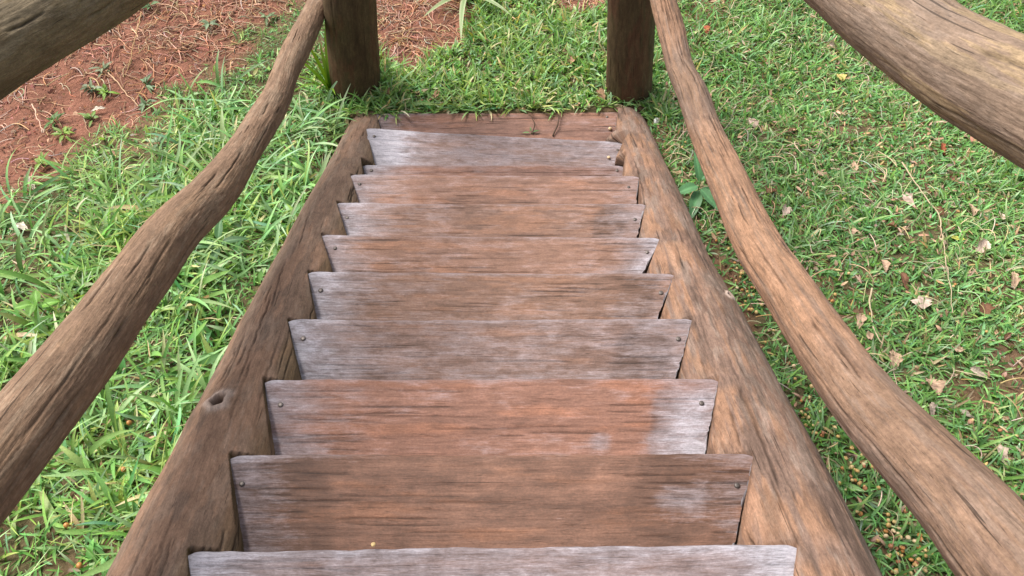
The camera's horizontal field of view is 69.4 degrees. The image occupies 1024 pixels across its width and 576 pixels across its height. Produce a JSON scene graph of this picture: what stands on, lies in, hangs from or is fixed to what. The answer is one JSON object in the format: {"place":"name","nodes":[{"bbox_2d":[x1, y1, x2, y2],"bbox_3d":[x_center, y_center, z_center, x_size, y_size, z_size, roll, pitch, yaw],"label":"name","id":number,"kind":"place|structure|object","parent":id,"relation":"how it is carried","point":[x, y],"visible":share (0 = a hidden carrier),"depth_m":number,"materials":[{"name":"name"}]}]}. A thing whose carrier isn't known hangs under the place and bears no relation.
{"place":"outdoors","nodes":[
{"label":"outdoors","id":0,"kind":"place"},
{"bbox_2d":[0,1,441,575],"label":"broad grass","id":1,"kind":"structure","parent":0,"point":[112,485],"depth_m":2.46,"materials":[{"name":"green plant"}]},
{"bbox_2d":[63,522,69,527],"bbox_3d":[-1.100,0.586,1.826,0.015,0.015,0.013,-16,22,28],"label":"berry","id":2,"kind":"object","parent":1,"relation":"on","point":[66,525],"visible":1,"depth_m":1.82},
{"bbox_2d":[76,562,82,568],"bbox_3d":[-1.020,0.654,1.744,0.015,0.014,0.013,16,18,32],"label":"berry","id":3,"kind":"object","parent":1,"relation":"on","point":[79,565],"visible":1,"depth_m":1.74,"materials":[{"name":"orange plant"}]},
{"bbox_2d":[0,0,1023,575],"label":"ground","id":4,"kind":"structure","parent":0,"point":[78,104],"depth_m":2.99,"materials":[{"name":"soil"}]},
{"bbox_2d":[11,221,27,229],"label":"dead leaf","id":5,"kind":"object","parent":4,"relation":"on","point":[21,225],"visible":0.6,"depth_m":2.60,"materials":[{"name":"beige plant"}]},
{"bbox_2d":[28,177,36,192],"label":"dead leaf","id":6,"kind":"object","parent":4,"relation":"on","point":[33,186],"visible":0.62,"depth_m":2.81,"materials":[{"name":"beige plant"}]},
{"bbox_2d":[14,290,59,315],"bbox_3d":[-1.470,0.066,2.304,0.086,0.101,0.091,19,59,12],"label":"broadleaf weed","id":7,"kind":"object","parent":4,"relation":"on","point":[28,306],"visible":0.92,"depth_m":2.29,"materials":[{"name":"green plant"}]},
{"bbox_2d":[31,104,43,132],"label":"twig","id":8,"kind":"object","parent":4,"relation":"on","point":[36,118],"visible":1,"depth_m":3.09,"materials":[{"name":"beige wood"}]},
{"bbox_2d":[34,151,48,171],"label":"seedling","id":9,"kind":"object","parent":4,"relation":"on","point":[38,161],"visible":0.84,"depth_m":2.91,"materials":[{"name":"green plant"}]},
{"bbox_2d":[44,111,63,128],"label":"seedling","id":10,"kind":"object","parent":4,"relation":"on","point":[55,115],"visible":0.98,"depth_m":3.10,"materials":[{"name":"green plant"}]},
{"bbox_2d":[50,126,73,142],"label":"seedling","id":11,"kind":"object","parent":4,"relation":"on","point":[65,129],"visible":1,"depth_m":3.05,"materials":[{"name":"green plant"}]},
{"bbox_2d":[77,111,97,126],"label":"seedling","id":12,"kind":"object","parent":4,"relation":"on","point":[87,116],"visible":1,"depth_m":3.13,"materials":[{"name":"green plant"}]},
{"bbox_2d":[80,79,102,92],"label":"seedling","id":13,"kind":"object","parent":4,"relation":"on","point":[86,87],"visible":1,"depth_m":3.24,"materials":[{"name":"green plant"}]},
{"bbox_2d":[91,106,105,111],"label":"dead leaf","id":14,"kind":"object","parent":4,"relation":"on","point":[97,107],"visible":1,"depth_m":3.17,"materials":[{"name":"beige plant"}]},
{"bbox_2d":[89,61,111,78],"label":"seedling","id":15,"kind":"object","parent":4,"relation":"on","point":[107,65],"visible":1,"depth_m":3.30,"materials":[{"name":"green plant"}]},
{"bbox_2d":[93,84,119,100],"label":"seedling","id":16,"kind":"object","parent":4,"relation":"on","point":[104,89],"visible":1,"depth_m":3.23,"materials":[{"name":"green plant"}]},
{"bbox_2d":[107,72,137,105],"bbox_3d":[-1.691,-0.864,3.218,0.011,0.020,0.275,-37,64,-21],"label":"twig","id":17,"kind":"object","parent":4,"relation":"on","point":[120,86],"visible":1,"depth_m":3.23,"materials":[{"name":"beige wood"}]},
{"bbox_2d":[125,12,141,75],"bbox_3d":[-1.724,-1.121,3.374,0.010,0.018,0.429,-5,57,-3],"label":"twig","id":18,"kind":"object","parent":4,"relation":"on","point":[134,40],"visible":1,"depth_m":3.37,"materials":[{"name":"brown wood"}]},
{"bbox_2d":[138,95,155,113],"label":"seedling","id":19,"kind":"object","parent":4,"relation":"on","point":[143,104],"visible":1,"depth_m":3.18,"materials":[{"name":"green plant"}]},
{"bbox_2d":[140,74,155,92],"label":"seedling","id":20,"kind":"object","parent":4,"relation":"on","point":[148,86],"visible":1,"depth_m":3.26,"materials":[{"name":"green plant"}]},
{"bbox_2d":[141,1,159,9],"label":"seedling","id":21,"kind":"object","parent":4,"relation":"on","point":[152,3],"visible":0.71,"depth_m":3.53,"materials":[{"name":"green plant"}]},
{"bbox_2d":[145,133,170,153],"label":"seedling","id":22,"kind":"object","parent":4,"relation":"on","point":[155,139],"visible":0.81,"depth_m":2.98,"materials":[{"name":"green plant"}]},
{"bbox_2d":[178,39,233,46],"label":"twig","id":23,"kind":"object","parent":4,"relation":"on","point":[202,44],"visible":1,"depth_m":3.38,"materials":[{"name":"brown wood"}]},
{"bbox_2d":[200,19,219,28],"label":"seedling","id":24,"kind":"object","parent":4,"relation":"on","point":[207,24],"visible":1,"depth_m":3.47,"materials":[{"name":"green plant"}]},
{"bbox_2d":[196,219,248,264],"bbox_3d":[-0.997,-0.151,2.519,0.166,0.090,0.128,-40,65,-22],"label":"broadleaf weed","id":25,"kind":"object","parent":4,"relation":"on","point":[218,229],"visible":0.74,"depth_m":2.50,"materials":[{"name":"green plant"}]},
{"bbox_2d":[259,12,276,25],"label":"seedling","id":26,"kind":"object","parent":4,"relation":"on","point":[267,16],"visible":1,"depth_m":3.52,"materials":[{"name":"green plant"}]},
{"bbox_2d":[0,0,603,212],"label":"soil crumbs","id":27,"kind":"object","parent":4,"relation":"on","point":[32,85],"visible":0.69,"depth_m":3.32,"materials":[{"name":"brown soil"}]},
{"bbox_2d":[0,0,606,212],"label":"dry straw","id":28,"kind":"object","parent":4,"relation":"on","point":[236,7],"visible":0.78,"depth_m":3.42,"materials":[{"name":"beige plant"}]},
{"bbox_2d":[295,28,334,93],"bbox_3d":[-0.792,-0.896,3.085,0.358,0.321,0.295,-2,57,-1],"label":"grass tuft","id":29,"kind":"object","parent":4,"relation":"on","point":[326,82],"visible":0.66,"depth_m":3.14,"materials":[{"name":"green plant"}]},
{"bbox_2d":[416,0,511,37],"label":"spider plant","id":30,"kind":"object","parent":4,"relation":"on","point":[461,8],"visible":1,"depth_m":3.46,"materials":[{"name":"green plant"}]},
{"bbox_2d":[106,105,882,575],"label":"log staircase","id":31,"kind":"structure","parent":4,"relation":"on","point":[490,345],"depth_m":1.56,"materials":[{"name":"brown wood"}]},
{"bbox_2d":[0,0,379,525],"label":"log railing","id":32,"kind":"object","parent":31,"relation":"attached to","point":[50,391],"visible":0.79,"depth_m":1.27,"materials":[{"name":"brown wood"}]},
{"bbox_2d":[552,113,559,135],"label":"grass stalk","id":33,"kind":"object","parent":31,"relation":"on","point":[556,126],"depth_m":3.09,"materials":[{"name":"plant"}]},
{"bbox_2d":[606,0,1023,575],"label":"log railing","id":34,"kind":"object","parent":31,"relation":"attached to","point":[955,63],"visible":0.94,"depth_m":0.98,"materials":[{"name":"brown wood"}]},
{"bbox_2d":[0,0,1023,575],"bbox_3d":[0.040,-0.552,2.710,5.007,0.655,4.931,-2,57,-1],"label":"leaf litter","id":35,"kind":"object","parent":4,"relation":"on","point":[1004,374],"visible":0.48,"depth_m":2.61,"materials":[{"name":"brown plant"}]},
{"bbox_2d":[354,0,680,128],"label":"meadow grass","id":36,"kind":"structure","parent":4,"relation":"on","point":[518,86],"depth_m":3.30,"materials":[{"name":"green plant"}]},
{"bbox_2d":[429,90,439,99],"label":"dead leaf","id":37,"kind":"object","parent":36,"relation":"on","point":[435,94],"visible":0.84,"depth_m":3.20,"materials":[{"name":"brown plant"}]},
{"bbox_2d":[569,55,577,63],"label":"dead leaf","id":38,"kind":"object","parent":36,"relation":"on","point":[571,59],"visible":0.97,"depth_m":3.30,"materials":[{"name":"brown plant"}]},
{"bbox_2d":[597,88,604,99],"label":"dead leaf","id":39,"kind":"object","parent":36,"relation":"on","point":[600,92],"visible":1,"depth_m":3.19,"materials":[{"name":"brown plant"}]},
{"bbox_2d":[679,152,718,217],"bbox_3d":[0.688,-0.340,2.683,0.173,0.166,0.217,24,60,15],"label":"broadleaf weed","id":40,"kind":"object","parent":4,"relation":"on","point":[696,198],"visible":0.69,"depth_m":2.67,"materials":[{"name":"green plant"}]},
{"bbox_2d":[702,25,709,32],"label":"dead leaf","id":41,"kind":"object","parent":4,"relation":"on","point":[707,27],"visible":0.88,"depth_m":3.45,"materials":[{"name":"brown plant"}]},
{"bbox_2d":[748,117,758,127],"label":"dead leaf","id":42,"kind":"object","parent":4,"relation":"on","point":[756,122],"visible":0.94,"depth_m":3.04,"materials":[{"name":"beige plant"}]},
{"bbox_2d":[765,187,776,192],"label":"dead leaf","id":43,"kind":"object","parent":4,"relation":"on","point":[768,190],"visible":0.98,"depth_m":2.73,"materials":[{"name":"brown plant"}]},
{"bbox_2d":[782,204,791,215],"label":"dead leaf","id":44,"kind":"object","parent":4,"relation":"on","point":[786,210],"visible":0.99,"depth_m":2.65,"materials":[{"name":"beige plant"}]},
{"bbox_2d":[619,0,1023,575],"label":"fine grass","id":45,"kind":"structure","parent":4,"relation":"on","point":[756,17],"depth_m":2.64,"materials":[{"name":"green plant"}]},
{"bbox_2d":[814,169,828,177],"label":"dead leaf","id":46,"kind":"object","parent":4,"relation":"on","point":[820,173],"visible":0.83,"depth_m":2.80,"materials":[{"name":"beige plant"}]},
{"bbox_2d":[837,74,846,80],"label":"dead leaf","id":47,"kind":"object","parent":4,"relation":"on","point":[839,76],"visible":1,"depth_m":3.26,"materials":[{"name":"yellow plant"}]},
{"bbox_2d":[848,226,858,233],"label":"dead leaf","id":48,"kind":"object","parent":4,"relation":"on","point":[854,230],"visible":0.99,"depth_m":2.56,"materials":[{"name":"beige plant"}]},
{"bbox_2d":[851,160,858,170],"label":"dead leaf","id":49,"kind":"object","parent":4,"relation":"on","point":[856,168],"visible":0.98,"depth_m":2.84,"materials":[{"name":"beige plant"}]},
{"bbox_2d":[856,313,866,330],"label":"dead leaf","id":50,"kind":"object","parent":4,"relation":"on","point":[862,318],"visible":1,"depth_m":2.28,"materials":[{"name":"beige plant"}]},
{"bbox_2d":[866,331,873,339],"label":"dead leaf","id":51,"kind":"object","parent":4,"relation":"on","point":[870,335],"visible":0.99,"depth_m":2.23,"materials":[{"name":"beige plant"}]},
{"bbox_2d":[868,288,872,321],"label":"twig","id":52,"kind":"object","parent":4,"relation":"on","point":[869,302],"visible":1,"depth_m":2.32,"materials":[{"name":"beige wood"}]},
{"bbox_2d":[839,205,930,251],"bbox_3d":[1.326,-0.199,2.563,0.485,0.073,0.067,-26,61,-16],"label":"twig","id":53,"kind":"object","parent":4,"relation":"on","point":[884,243],"visible":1,"depth_m":2.50,"materials":[{"name":"brown wood"}]},
{"bbox_2d":[881,260,890,271],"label":"dead leaf","id":54,"kind":"object","parent":4,"relation":"on","point":[886,263],"visible":1,"depth_m":2.44,"materials":[{"name":"beige plant"}]},
{"bbox_2d":[886,220,896,226],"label":"dead leaf","id":55,"kind":"object","parent":4,"relation":"on","point":[892,223],"visible":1,"depth_m":2.58,"materials":[{"name":"brown plant"}]},
{"bbox_2d":[888,349,903,369],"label":"dead leaf","id":56,"kind":"object","parent":4,"relation":"on","point":[893,358],"visible":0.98,"depth_m":2.16,"materials":[{"name":"beige plant"}]},
{"bbox_2d":[900,272,908,289],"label":"dead leaf","id":57,"kind":"object","parent":4,"relation":"on","point":[904,277],"visible":1,"depth_m":2.40,"materials":[{"name":"brown plant"}]},
{"bbox_2d":[902,192,913,206],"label":"dead leaf","id":58,"kind":"object","parent":4,"relation":"on","point":[908,198],"visible":0.89,"depth_m":2.71,"materials":[{"name":"beige plant"}]},
{"bbox_2d":[910,296,932,308],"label":"dead leaf","id":59,"kind":"object","parent":4,"relation":"on","point":[927,302],"visible":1,"depth_m":2.33,"materials":[{"name":"beige plant"}]},
{"bbox_2d":[901,162,952,312],"bbox_3d":[1.466,-0.197,2.560,0.077,0.152,0.774,8,57,5],"label":"twig","id":60,"kind":"object","parent":4,"relation":"on","point":[940,228],"visible":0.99,"depth_m":2.60,"materials":[{"name":"brown wood"}]},
{"bbox_2d":[929,402,937,417],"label":"dead leaf","id":61,"kind":"object","parent":4,"relation":"on","point":[932,408],"visible":0.89,"depth_m":2.05,"materials":[{"name":"beige plant"}]},
{"bbox_2d":[925,377,945,395],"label":"dead leaf","id":62,"kind":"object","parent":4,"relation":"on","point":[938,385],"visible":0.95,"depth_m":2.10,"materials":[{"name":"beige plant"}]},
{"bbox_2d":[934,206,943,215],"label":"dead leaf","id":63,"kind":"object","parent":4,"relation":"on","point":[940,209],"visible":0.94,"depth_m":2.66,"materials":[{"name":"brown plant"}]},
{"bbox_2d":[941,143,945,154],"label":"dead leaf","id":64,"kind":"object","parent":4,"relation":"on","point":[943,145],"visible":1,"depth_m":2.93,"materials":[{"name":"orange plant"}]},
{"bbox_2d":[949,174,956,180],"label":"dead leaf","id":65,"kind":"object","parent":4,"relation":"on","point":[952,177],"visible":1,"depth_m":2.80,"materials":[{"name":"brown plant"}]},
{"bbox_2d":[952,344,964,351],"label":"dead leaf","id":66,"kind":"object","parent":4,"relation":"on","point":[960,349],"visible":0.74,"depth_m":2.21,"materials":[{"name":"beige plant"}]},
{"bbox_2d":[961,409,982,418],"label":"dead leaf","id":67,"kind":"object","parent":4,"relation":"on","point":[967,414],"visible":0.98,"depth_m":2.03,"materials":[{"name":"beige plant"}]},
{"bbox_2d":[969,203,978,215],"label":"dead leaf","id":68,"kind":"object","parent":4,"relation":"on","point":[973,209],"visible":1,"depth_m":2.67,"materials":[{"name":"beige plant"}]},
{"bbox_2d":[970,366,989,377],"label":"dead leaf","id":69,"kind":"object","parent":4,"relation":"on","point":[976,370],"visible":0.98,"depth_m":2.15,"materials":[{"name":"beige plant"}]},
{"bbox_2d":[975,238,990,254],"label":"dead leaf","id":70,"kind":"object","parent":4,"relation":"on","point":[982,243],"visible":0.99,"depth_m":2.52,"materials":[{"name":"beige plant"}]},
{"bbox_2d":[978,302,994,318],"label":"dead leaf","id":71,"kind":"object","parent":4,"relation":"on","point":[988,307],"visible":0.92,"depth_m":2.31,"materials":[{"name":"brown plant"}]},
{"bbox_2d":[995,444,1008,464],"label":"dead leaf","id":72,"kind":"object","parent":4,"relation":"on","point":[1005,451],"visible":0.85,"depth_m":1.94,"materials":[{"name":"beige plant"}]},
{"bbox_2d":[1004,332,1011,339],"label":"dead leaf","id":73,"kind":"object","parent":4,"relation":"on","point":[1007,335],"visible":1,"depth_m":2.25,"materials":[{"name":"brown plant"}]},
{"bbox_2d":[1011,271,1020,289],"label":"dead leaf","id":74,"kind":"object","parent":4,"relation":"on","point":[1016,279],"visible":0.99,"depth_m":2.40,"materials":[{"name":"beige plant"}]},
{"bbox_2d":[1012,168,1023,180],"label":"broadleaf weed","id":75,"kind":"object","parent":4,"relation":"on","point":[1015,172],"visible":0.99,"depth_m":2.79,"materials":[{"name":"green plant"}]},
{"bbox_2d":[1011,1,1023,29],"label":"rough grass","id":76,"kind":"structure","parent":0,"point":[1021,7],"depth_m":3.53,"materials":[{"name":"green plant"}]}
]}

